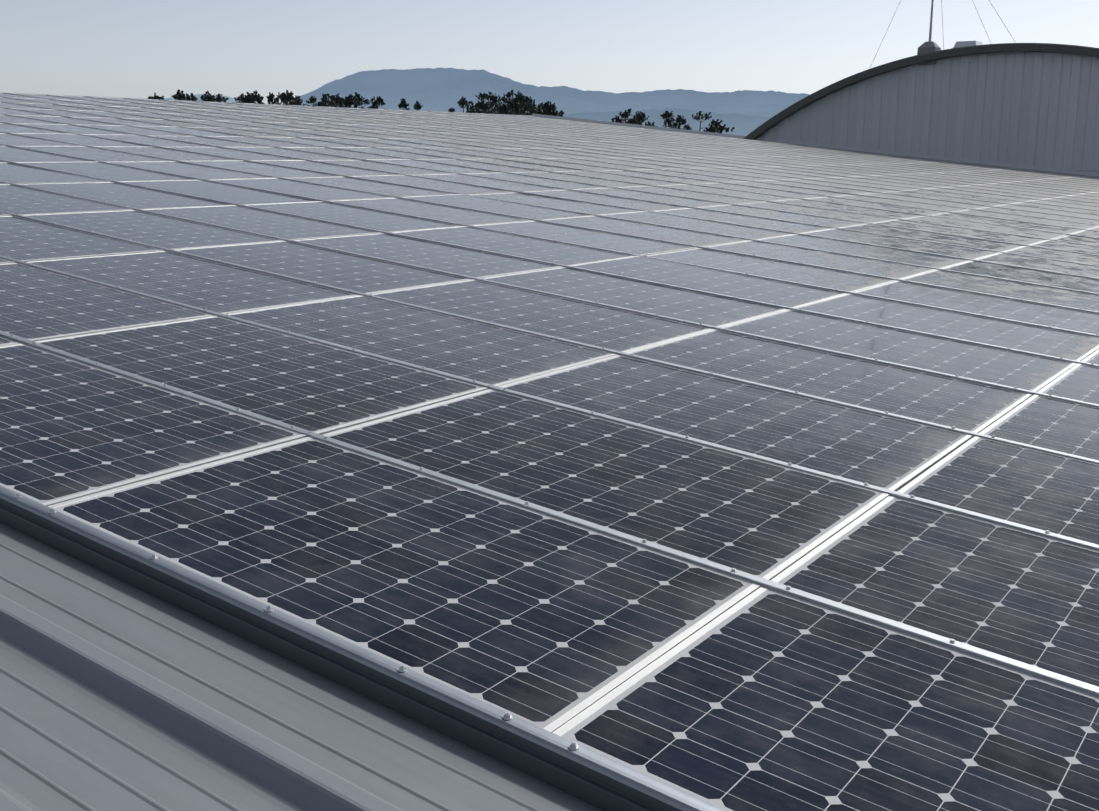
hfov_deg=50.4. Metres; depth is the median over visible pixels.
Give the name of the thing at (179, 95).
pine tree
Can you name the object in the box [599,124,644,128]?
pv module
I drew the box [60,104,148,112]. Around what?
pv module
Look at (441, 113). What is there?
pv module
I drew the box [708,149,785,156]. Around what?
pv module
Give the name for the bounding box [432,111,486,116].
pv module
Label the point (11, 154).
pv module
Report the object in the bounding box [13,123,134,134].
pv module
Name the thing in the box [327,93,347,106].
pine tree
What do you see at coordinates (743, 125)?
hill range
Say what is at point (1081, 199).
pv module
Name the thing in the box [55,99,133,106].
pv module
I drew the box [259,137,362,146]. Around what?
pv module
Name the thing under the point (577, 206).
pv module
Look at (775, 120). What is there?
arched hall roof
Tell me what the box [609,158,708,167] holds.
pv module
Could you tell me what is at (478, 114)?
pv module
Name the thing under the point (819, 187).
pv module
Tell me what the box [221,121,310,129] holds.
pv module
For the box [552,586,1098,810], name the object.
pv module
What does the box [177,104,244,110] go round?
pv module
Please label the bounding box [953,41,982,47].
roof light dome
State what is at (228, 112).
pv module
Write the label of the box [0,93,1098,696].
pressure bars
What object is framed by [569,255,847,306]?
pv module
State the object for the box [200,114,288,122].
pv module
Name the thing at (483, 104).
pine tree
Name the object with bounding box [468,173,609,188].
pv module
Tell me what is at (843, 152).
pv module
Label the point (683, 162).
pv module
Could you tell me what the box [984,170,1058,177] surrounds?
pv module
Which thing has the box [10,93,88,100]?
pv module
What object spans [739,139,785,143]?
pv module
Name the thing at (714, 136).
pv module
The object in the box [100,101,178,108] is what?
pv module
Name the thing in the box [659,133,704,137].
pv module
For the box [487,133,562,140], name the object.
pv module
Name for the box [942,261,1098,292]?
pv module
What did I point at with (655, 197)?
pv module
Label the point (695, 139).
pv module
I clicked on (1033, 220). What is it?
pv module
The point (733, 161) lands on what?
pv module
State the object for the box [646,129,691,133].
pv module
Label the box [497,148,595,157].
pv module
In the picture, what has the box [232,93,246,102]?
pine tree
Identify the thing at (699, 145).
pv module
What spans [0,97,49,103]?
pv module
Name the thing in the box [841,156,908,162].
pv module
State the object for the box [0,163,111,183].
pv module
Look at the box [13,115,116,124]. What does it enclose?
pv module
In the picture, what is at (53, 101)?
pv module
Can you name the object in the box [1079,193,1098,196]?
pv module
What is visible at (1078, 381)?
pv module
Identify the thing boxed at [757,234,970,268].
pv module
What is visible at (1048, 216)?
pv module
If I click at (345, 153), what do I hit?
pv module
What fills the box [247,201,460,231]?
pv module
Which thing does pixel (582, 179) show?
pv module
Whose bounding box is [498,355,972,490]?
pv module
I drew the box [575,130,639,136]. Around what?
pv module
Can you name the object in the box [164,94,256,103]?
hill range
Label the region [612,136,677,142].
pv module
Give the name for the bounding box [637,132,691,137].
pv module
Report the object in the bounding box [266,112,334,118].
pv module
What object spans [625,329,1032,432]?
pv module
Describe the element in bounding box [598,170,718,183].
pv module
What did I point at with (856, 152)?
pv module
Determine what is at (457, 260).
pv module
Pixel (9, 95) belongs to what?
pv module
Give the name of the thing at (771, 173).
pv module
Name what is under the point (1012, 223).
pv module
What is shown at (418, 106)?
pine tree
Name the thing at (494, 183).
pv module
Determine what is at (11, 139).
pv module
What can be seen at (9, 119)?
pv module
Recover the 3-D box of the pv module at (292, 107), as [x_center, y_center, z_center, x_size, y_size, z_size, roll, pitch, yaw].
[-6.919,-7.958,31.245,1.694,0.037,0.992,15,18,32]
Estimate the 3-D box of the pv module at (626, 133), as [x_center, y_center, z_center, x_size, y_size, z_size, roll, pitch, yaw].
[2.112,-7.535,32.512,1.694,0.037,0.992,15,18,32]
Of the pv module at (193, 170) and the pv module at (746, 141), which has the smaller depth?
the pv module at (193, 170)
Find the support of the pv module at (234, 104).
on the row slot gaskets
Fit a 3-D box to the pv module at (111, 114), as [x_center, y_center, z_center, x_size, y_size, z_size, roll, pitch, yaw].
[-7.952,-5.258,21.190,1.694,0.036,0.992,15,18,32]
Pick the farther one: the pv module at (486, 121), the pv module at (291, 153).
the pv module at (486, 121)
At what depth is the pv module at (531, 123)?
34.39 m
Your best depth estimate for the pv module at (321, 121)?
25.34 m
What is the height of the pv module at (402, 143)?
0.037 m
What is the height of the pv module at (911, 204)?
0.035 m
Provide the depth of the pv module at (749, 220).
12.33 m
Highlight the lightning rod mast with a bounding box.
[869,0,1015,68]
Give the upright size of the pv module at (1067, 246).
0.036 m
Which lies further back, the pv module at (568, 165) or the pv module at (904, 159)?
the pv module at (904, 159)
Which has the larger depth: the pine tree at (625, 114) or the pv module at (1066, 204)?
the pine tree at (625, 114)
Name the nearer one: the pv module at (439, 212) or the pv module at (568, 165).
the pv module at (439, 212)
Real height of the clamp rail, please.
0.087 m
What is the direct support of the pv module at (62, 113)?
on the factory
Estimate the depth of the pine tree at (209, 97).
102.13 m
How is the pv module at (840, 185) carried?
on the row slot gaskets
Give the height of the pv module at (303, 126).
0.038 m
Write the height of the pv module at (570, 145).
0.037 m
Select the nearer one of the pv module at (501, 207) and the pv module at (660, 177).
the pv module at (501, 207)
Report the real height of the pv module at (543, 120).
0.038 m
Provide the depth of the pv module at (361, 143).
19.30 m
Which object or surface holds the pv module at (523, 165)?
on the factory
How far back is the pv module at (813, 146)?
34.88 m
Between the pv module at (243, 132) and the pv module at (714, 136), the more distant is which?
the pv module at (714, 136)
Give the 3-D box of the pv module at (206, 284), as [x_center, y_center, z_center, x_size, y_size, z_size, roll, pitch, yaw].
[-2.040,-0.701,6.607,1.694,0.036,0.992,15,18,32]
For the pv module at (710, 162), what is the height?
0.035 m
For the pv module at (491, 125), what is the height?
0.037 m
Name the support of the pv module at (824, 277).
on the row slot gaskets
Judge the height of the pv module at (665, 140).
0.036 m
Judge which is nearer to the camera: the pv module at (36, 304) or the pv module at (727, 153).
the pv module at (36, 304)
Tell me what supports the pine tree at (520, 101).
on the plain
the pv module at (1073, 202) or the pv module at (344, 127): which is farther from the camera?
the pv module at (344, 127)
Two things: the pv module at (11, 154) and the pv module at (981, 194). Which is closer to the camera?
the pv module at (11, 154)
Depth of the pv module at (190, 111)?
24.59 m
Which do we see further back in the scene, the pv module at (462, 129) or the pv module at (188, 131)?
the pv module at (462, 129)
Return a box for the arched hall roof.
[743,43,1098,139]
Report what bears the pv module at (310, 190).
on the row slot gaskets
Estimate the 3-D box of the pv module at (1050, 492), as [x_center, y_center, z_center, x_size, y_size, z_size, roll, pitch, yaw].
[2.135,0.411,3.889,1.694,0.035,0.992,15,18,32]
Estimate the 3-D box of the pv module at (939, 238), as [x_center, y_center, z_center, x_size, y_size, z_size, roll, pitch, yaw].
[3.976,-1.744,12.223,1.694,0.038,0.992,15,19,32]
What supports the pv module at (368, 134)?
on the row slot gaskets
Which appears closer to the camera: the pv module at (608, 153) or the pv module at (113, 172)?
the pv module at (113, 172)
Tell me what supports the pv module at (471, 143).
on the row slot gaskets
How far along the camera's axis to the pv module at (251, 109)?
27.95 m
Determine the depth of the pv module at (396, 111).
34.60 m
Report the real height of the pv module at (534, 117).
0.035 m
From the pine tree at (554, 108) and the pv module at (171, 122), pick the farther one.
the pine tree at (554, 108)
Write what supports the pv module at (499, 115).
on the row slot gaskets
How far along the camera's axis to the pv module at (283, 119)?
24.48 m
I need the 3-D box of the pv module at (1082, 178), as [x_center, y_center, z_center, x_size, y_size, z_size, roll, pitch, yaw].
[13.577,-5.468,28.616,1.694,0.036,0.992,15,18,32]
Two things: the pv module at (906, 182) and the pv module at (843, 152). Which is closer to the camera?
the pv module at (906, 182)
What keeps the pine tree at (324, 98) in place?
on the plain
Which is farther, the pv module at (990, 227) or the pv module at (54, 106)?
the pv module at (54, 106)
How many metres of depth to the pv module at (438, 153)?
18.40 m
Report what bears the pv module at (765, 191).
on the row slot gaskets
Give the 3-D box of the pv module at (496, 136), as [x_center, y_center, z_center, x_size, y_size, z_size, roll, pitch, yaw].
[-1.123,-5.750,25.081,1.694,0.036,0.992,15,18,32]
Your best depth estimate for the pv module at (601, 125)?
37.74 m
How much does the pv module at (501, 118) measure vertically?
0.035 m
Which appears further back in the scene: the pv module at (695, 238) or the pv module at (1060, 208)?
the pv module at (1060, 208)
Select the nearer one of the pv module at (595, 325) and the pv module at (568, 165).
the pv module at (595, 325)
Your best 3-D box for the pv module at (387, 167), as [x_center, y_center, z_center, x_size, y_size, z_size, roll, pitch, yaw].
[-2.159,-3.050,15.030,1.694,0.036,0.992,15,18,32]
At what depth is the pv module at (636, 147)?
25.85 m
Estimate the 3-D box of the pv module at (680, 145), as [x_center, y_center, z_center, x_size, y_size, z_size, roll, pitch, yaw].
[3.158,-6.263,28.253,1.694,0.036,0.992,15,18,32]
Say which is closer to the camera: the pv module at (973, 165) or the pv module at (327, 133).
the pv module at (327, 133)
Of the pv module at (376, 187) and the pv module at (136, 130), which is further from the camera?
the pv module at (136, 130)
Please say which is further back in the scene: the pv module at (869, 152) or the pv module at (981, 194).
the pv module at (869, 152)
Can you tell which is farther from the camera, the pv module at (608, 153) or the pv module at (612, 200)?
the pv module at (608, 153)
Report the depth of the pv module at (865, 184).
19.79 m
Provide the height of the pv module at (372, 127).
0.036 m
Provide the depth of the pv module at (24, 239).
7.42 m
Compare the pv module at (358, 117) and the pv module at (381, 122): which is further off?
the pv module at (358, 117)
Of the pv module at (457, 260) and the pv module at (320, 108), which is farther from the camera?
the pv module at (320, 108)
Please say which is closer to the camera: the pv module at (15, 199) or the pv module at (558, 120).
the pv module at (15, 199)
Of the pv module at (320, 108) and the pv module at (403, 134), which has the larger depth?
the pv module at (320, 108)
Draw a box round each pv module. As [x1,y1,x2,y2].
[0,93,42,98]
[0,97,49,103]
[0,102,54,109]
[0,108,55,115]
[0,115,60,123]
[0,123,70,133]
[0,133,81,145]
[0,146,94,161]
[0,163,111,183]
[0,184,132,214]
[0,216,163,261]
[0,258,14,263]
[0,263,213,340]
[0,336,19,345]
[0,343,306,505]
[9,97,95,105]
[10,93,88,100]
[12,108,111,117]
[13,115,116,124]
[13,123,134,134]
[13,133,151,146]
[16,162,197,180]
[17,103,99,110]
[17,146,170,161]
[19,182,231,208]
[23,210,283,249]
[28,251,355,313]
[34,316,487,434]
[48,436,760,731]
[54,95,130,102]
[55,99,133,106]
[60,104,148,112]
[67,110,157,118]
[74,117,176,126]
[80,125,193,135]
[83,134,212,146]
[93,146,242,160]
[96,97,164,103]
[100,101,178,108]
[108,106,187,113]
[109,161,275,179]
[119,112,200,119]
[119,180,315,204]
[124,118,224,127]
[136,126,245,136]
[137,99,196,104]
[142,205,381,239]
[143,103,212,109]
[146,107,224,114]
[154,136,270,146]
[161,113,249,121]
[166,147,299,160]
[168,100,236,106]
[170,119,268,128]
[175,241,471,293]
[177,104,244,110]
[184,161,343,177]
[188,127,289,136]
[190,109,268,116]
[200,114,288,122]
[205,136,318,146]
[206,102,265,107]
[212,178,394,200]
[217,106,284,112]
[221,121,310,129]
[225,110,302,117]
[225,295,616,385]
[227,147,357,159]
[235,103,293,108]
[236,128,334,137]
[245,116,324,123]
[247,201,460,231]
[248,107,314,113]
[256,160,399,175]
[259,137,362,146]
[262,122,350,130]
[263,104,319,109]
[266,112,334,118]
[277,108,343,114]
[281,117,351,123]
[281,129,371,137]
[282,147,403,159]
[287,177,452,196]
[289,105,345,110]
[294,233,561,277]
[297,113,365,119]
[301,123,381,130]
[302,137,411,147]
[305,109,371,115]
[314,160,455,174]
[315,118,384,124]
[322,389,889,579]
[324,107,370,111]
[324,130,414,138]
[327,114,393,120]
[331,147,449,158]
[332,110,397,116]
[333,198,533,225]
[337,124,416,131]
[347,119,415,125]
[349,108,396,112]
[349,138,448,147]
[352,175,516,194]
[356,115,422,121]
[363,131,443,138]
[367,112,424,117]
[372,125,448,132]
[372,159,502,173]
[372,279,711,351]
[373,109,419,113]
[378,120,446,126]
[383,148,493,158]
[385,138,482,147]
[392,226,632,265]
[393,131,480,139]
[396,110,443,114]
[396,125,472,132]
[403,194,592,219]
[407,121,473,127]
[414,174,564,191]
[417,159,544,171]
[419,111,465,115]
[424,148,531,158]
[426,139,516,147]
[428,126,504,133]
[429,132,507,139]
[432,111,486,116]
[454,112,497,116]
[454,122,519,128]
[455,115,509,120]
[458,127,525,133]
[461,119,517,124]
[462,148,564,157]
[463,133,539,140]
[464,159,582,170]
[465,140,553,148]
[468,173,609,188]
[473,193,640,214]
[473,221,697,255]
[475,113,519,117]
[477,116,522,120]
[477,119,531,124]
[480,123,545,129]
[481,267,786,326]
[487,128,554,134]
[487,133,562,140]
[494,140,581,148]
[495,114,539,118]
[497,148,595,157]
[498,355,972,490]
[499,117,544,121]
[500,120,555,125]
[507,159,618,170]
[510,172,647,186]
[515,115,560,119]
[520,140,606,148]
[521,118,566,122]
[526,190,687,210]
[529,148,626,157]
[532,118,577,122]
[539,158,648,169]
[543,216,749,246]
[545,122,590,126]
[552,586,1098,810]
[553,119,597,123]
[553,171,680,185]
[558,122,612,127]
[559,148,647,157]
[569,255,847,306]
[573,188,730,206]
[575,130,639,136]
[576,158,680,168]
[577,141,654,148]
[579,123,623,127]
[586,135,652,141]
[591,127,636,131]
[595,149,674,157]
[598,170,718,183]
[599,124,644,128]
[599,131,654,136]
[599,141,675,148]
[602,211,792,239]
[604,127,658,132]
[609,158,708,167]
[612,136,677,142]
[617,186,766,203]
[621,149,698,156]
[623,132,670,136]
[625,128,670,132]
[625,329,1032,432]
[628,142,695,148]
[629,136,694,142]
[632,169,742,181]
[634,157,729,167]
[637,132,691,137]
[645,149,723,156]
[645,248,896,291]
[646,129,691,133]
[647,142,713,148]
[653,137,710,142]
[654,208,833,232]
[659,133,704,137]
[662,168,772,180]
[662,184,796,200]
[665,142,730,148]
[667,149,745,156]
[668,137,723,142]
[669,157,757,166]
[671,133,725,138]
[683,133,738,138]
[688,149,766,156]
[688,157,775,166]
[689,168,797,179]
[691,143,748,148]
[692,138,747,143]
[696,183,825,198]
[698,204,866,227]
[705,138,760,143]
[707,143,772,149]
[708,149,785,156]
[708,240,936,278]
[718,138,772,143]
[721,309,1076,391]
[722,167,820,178]
[725,181,849,196]
[737,143,802,149]
[738,202,897,222]
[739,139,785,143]
[751,143,815,149]
[756,180,874,193]
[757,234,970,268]
[771,166,860,176]
[771,496,1098,686]
[773,199,920,218]
[774,144,828,149]
[785,179,894,191]
[786,144,841,149]
[786,150,843,155]
[792,149,856,155]
[793,293,1098,360]
[801,229,999,259]
[808,197,948,215]
[811,178,918,190]
[816,150,871,155]
[829,150,884,155]
[833,177,934,188]
[834,195,969,211]
[840,223,1022,251]
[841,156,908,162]
[842,150,897,155]
[853,176,953,187]
[855,281,1098,334]
[856,156,922,162]
[859,193,986,208]
[871,156,936,162]
[874,175,967,185]
[874,220,1045,244]
[881,191,1006,205]
[885,156,940,161]
[897,436,1098,544]
[898,156,953,161]
[902,270,1098,311]
[904,163,979,170]
[905,216,1066,238]
[907,189,1020,203]
[920,163,985,169]
[925,188,1033,201]
[930,213,1083,233]
[935,163,1001,169]
[940,162,1006,169]
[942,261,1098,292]
[944,187,1049,199]
[954,162,1020,168]
[955,210,1098,229]
[959,185,1063,197]
[961,171,1043,179]
[976,253,1098,277]
[977,171,1052,178]
[977,207,1098,224]
[980,394,1098,459]
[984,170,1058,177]
[993,204,1098,219]
[1000,170,1066,177]
[1004,246,1098,265]
[1005,182,1094,192]
[1007,169,1079,176]
[1014,202,1098,214]
[1019,169,1085,175]
[1027,200,1098,209]
[1031,240,1098,254]
[1038,363,1098,403]
[1042,198,1098,206]
[1052,235,1098,245]
[1057,196,1098,202]
[1058,178,1098,182]
[1066,177,1098,180]
[1071,195,1098,199]
[1072,230,1098,237]
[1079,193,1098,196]
[1082,349,1098,364]
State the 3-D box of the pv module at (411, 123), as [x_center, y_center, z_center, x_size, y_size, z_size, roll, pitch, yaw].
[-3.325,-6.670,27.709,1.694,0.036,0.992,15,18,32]
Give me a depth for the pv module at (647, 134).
33.40 m
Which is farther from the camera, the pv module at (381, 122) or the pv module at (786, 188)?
the pv module at (381, 122)
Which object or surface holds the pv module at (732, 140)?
on the row slot gaskets
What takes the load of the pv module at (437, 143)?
on the row slot gaskets
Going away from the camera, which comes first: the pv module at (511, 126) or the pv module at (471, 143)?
the pv module at (471, 143)
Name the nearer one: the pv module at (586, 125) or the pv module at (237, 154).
the pv module at (237, 154)
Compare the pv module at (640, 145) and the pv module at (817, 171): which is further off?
the pv module at (640, 145)
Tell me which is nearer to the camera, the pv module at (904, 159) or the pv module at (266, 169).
the pv module at (266, 169)
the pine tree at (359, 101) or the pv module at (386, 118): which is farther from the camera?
the pine tree at (359, 101)
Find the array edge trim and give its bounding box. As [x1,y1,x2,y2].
[12,93,1097,176]
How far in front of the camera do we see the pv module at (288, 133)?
20.25 m
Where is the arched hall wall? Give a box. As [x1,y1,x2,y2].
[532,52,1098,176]
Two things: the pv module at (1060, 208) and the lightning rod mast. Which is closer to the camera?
the pv module at (1060, 208)
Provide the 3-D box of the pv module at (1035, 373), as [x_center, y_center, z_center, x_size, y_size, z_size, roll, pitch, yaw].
[1.899,-0.313,6.426,1.694,0.036,0.992,15,18,32]
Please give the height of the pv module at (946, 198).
0.037 m
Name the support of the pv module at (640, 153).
on the row slot gaskets
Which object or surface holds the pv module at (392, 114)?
on the row slot gaskets
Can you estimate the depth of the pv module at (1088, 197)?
21.58 m
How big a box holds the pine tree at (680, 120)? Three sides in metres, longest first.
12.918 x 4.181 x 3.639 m
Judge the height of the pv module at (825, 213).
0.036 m
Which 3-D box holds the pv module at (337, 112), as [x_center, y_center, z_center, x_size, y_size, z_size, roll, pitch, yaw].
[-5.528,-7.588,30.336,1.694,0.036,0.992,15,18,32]
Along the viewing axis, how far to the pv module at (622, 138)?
29.25 m
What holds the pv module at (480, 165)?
on the row slot gaskets
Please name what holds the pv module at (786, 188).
on the factory
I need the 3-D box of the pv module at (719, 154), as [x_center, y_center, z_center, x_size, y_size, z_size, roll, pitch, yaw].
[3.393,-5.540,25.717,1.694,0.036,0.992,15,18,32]
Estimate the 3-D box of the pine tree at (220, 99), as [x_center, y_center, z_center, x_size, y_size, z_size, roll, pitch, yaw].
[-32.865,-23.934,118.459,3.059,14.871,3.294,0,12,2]
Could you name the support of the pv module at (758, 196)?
on the row slot gaskets
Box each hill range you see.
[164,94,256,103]
[292,67,809,117]
[560,108,769,135]
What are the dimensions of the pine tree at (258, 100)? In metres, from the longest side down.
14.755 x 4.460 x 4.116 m
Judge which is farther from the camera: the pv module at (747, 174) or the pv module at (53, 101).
the pv module at (53, 101)
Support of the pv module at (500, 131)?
on the row slot gaskets
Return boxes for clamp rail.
[0,485,725,810]
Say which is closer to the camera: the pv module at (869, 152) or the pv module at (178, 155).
the pv module at (178, 155)
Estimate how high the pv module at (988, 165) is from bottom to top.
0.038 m
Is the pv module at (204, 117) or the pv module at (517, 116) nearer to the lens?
the pv module at (204, 117)
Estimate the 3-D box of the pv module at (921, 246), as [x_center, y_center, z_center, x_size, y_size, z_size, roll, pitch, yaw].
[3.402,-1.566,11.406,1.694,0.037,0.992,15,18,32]
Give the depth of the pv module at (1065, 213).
17.23 m
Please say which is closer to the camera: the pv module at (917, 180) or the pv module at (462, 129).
the pv module at (917, 180)
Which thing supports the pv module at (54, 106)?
on the row slot gaskets
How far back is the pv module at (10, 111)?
19.54 m
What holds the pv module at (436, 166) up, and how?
on the row slot gaskets
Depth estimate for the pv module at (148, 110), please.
23.77 m
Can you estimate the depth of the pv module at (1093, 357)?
6.51 m
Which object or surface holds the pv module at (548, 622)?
on the row slot gaskets
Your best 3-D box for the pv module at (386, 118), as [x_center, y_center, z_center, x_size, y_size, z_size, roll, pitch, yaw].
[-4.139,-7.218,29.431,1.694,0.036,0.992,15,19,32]
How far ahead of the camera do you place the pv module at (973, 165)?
31.40 m
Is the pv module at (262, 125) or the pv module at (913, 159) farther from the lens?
the pv module at (913, 159)
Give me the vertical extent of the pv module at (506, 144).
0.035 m
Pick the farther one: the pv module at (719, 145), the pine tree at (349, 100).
the pine tree at (349, 100)
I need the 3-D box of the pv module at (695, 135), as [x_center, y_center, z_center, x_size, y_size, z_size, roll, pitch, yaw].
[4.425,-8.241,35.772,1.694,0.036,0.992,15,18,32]
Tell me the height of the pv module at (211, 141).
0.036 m
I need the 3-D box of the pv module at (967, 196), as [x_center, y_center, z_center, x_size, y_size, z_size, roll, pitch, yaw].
[6.637,-3.350,18.835,1.694,0.036,0.992,15,18,32]
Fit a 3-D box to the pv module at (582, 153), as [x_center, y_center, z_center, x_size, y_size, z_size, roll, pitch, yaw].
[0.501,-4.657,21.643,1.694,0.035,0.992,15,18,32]
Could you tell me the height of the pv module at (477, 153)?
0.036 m
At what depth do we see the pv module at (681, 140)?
31.69 m
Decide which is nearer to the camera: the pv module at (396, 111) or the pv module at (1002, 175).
the pv module at (1002, 175)
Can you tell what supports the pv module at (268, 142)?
on the row slot gaskets
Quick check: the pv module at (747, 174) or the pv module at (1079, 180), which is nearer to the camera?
the pv module at (747, 174)
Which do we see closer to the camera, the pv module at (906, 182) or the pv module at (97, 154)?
the pv module at (97, 154)
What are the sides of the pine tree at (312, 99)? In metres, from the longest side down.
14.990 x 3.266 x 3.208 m
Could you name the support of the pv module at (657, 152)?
on the row slot gaskets
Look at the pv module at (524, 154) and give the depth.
20.06 m
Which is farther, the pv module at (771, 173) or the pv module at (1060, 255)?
the pv module at (771, 173)
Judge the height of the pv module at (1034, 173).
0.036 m
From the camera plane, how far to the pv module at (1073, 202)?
19.84 m
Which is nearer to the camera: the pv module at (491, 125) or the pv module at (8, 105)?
the pv module at (8, 105)
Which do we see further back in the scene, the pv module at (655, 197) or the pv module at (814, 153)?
the pv module at (814, 153)
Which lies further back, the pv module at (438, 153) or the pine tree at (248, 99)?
the pine tree at (248, 99)
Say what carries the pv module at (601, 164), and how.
on the row slot gaskets
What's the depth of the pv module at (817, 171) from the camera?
22.34 m
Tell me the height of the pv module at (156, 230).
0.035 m
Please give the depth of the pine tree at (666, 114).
117.39 m
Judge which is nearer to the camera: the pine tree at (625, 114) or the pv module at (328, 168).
the pv module at (328, 168)
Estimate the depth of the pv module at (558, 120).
38.61 m
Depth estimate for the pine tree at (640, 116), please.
107.53 m
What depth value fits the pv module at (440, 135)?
23.50 m
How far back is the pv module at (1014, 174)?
27.98 m
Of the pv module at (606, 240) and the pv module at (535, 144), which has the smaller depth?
the pv module at (606, 240)
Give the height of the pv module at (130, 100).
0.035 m
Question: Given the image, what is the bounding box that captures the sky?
[0,0,1098,104]
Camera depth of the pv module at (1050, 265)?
10.70 m
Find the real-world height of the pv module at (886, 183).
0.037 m
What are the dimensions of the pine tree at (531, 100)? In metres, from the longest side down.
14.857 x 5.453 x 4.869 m
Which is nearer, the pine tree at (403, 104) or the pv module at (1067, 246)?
the pv module at (1067, 246)
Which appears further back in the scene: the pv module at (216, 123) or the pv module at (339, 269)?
the pv module at (216, 123)
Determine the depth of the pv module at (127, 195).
10.03 m
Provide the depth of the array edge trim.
33.40 m
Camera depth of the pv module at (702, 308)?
7.29 m
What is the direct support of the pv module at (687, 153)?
on the row slot gaskets
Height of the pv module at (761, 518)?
0.036 m
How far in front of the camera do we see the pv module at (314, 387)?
4.81 m
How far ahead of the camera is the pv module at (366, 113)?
31.24 m
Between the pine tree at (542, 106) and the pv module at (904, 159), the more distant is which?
the pine tree at (542, 106)
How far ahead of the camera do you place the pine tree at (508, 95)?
111.86 m
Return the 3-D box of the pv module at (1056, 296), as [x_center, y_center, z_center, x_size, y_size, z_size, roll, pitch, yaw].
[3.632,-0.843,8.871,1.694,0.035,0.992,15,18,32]
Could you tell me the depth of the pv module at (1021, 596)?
3.24 m
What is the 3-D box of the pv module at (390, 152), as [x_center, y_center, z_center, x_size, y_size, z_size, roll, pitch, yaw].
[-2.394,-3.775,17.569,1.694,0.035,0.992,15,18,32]
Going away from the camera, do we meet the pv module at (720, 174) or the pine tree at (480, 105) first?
the pv module at (720, 174)
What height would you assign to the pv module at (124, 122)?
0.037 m
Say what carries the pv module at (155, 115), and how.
on the row slot gaskets
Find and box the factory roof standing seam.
[0,92,603,810]
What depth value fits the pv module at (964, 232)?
13.05 m
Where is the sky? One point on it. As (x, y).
(139, 49)
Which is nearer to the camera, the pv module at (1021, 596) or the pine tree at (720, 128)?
the pv module at (1021, 596)
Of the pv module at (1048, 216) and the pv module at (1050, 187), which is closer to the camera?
the pv module at (1048, 216)
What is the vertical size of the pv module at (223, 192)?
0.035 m
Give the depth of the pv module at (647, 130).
36.79 m
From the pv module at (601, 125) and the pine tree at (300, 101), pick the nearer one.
the pv module at (601, 125)
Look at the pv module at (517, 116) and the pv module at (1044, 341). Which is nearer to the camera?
the pv module at (1044, 341)
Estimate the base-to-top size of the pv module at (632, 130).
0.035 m
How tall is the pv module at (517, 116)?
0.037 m
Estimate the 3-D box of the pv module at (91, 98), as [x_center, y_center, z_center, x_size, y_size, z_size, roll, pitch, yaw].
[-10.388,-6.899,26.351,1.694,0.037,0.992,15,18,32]
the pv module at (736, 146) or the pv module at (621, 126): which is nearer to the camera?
the pv module at (736, 146)
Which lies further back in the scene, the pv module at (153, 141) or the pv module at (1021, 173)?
the pv module at (1021, 173)
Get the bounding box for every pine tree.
[148,92,164,99]
[168,89,194,100]
[186,93,197,100]
[200,91,218,101]
[213,94,228,101]
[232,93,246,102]
[240,93,256,103]
[243,90,264,103]
[266,92,278,104]
[267,89,298,104]
[293,96,306,105]
[306,96,319,105]
[315,93,337,106]
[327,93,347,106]
[342,92,369,107]
[344,94,357,107]
[369,96,384,108]
[398,98,408,109]
[413,101,422,110]
[447,96,476,112]
[467,91,509,113]
[474,95,514,113]
[476,100,494,112]
[495,90,546,114]
[501,93,533,115]
[517,96,539,114]
[533,101,558,115]
[543,102,563,116]
[611,109,656,126]
[632,111,654,125]
[660,111,676,128]
[667,115,689,129]
[673,111,734,132]
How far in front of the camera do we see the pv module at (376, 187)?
12.49 m
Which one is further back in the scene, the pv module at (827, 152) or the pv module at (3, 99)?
the pv module at (827, 152)
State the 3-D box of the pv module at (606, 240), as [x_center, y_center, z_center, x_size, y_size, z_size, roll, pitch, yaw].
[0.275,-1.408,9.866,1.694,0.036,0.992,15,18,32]
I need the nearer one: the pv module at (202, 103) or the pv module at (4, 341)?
the pv module at (4, 341)
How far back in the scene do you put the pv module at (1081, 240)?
13.30 m
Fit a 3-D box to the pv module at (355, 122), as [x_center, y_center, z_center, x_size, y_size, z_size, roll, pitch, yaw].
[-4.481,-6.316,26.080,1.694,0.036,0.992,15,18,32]
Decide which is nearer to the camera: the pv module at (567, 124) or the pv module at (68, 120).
the pv module at (68, 120)
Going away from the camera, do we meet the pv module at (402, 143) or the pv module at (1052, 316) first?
the pv module at (1052, 316)
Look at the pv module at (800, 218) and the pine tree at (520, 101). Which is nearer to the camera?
the pv module at (800, 218)
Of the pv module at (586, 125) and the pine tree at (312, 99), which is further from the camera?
the pine tree at (312, 99)
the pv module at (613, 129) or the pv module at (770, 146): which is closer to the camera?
the pv module at (770, 146)
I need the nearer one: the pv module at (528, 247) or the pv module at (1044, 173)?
the pv module at (528, 247)
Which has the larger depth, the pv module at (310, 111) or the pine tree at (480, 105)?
the pine tree at (480, 105)
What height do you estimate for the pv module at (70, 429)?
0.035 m
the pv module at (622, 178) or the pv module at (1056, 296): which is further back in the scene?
the pv module at (622, 178)
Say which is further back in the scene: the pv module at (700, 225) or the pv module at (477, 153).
the pv module at (477, 153)
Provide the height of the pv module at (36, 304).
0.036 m
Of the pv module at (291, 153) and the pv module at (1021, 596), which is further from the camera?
the pv module at (291, 153)
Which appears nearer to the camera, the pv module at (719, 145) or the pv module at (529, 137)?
the pv module at (529, 137)
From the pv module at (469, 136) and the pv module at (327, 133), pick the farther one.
the pv module at (469, 136)
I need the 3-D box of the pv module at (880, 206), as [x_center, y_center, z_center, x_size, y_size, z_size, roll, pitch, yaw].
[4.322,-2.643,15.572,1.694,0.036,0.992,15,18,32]
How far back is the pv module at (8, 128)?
16.10 m

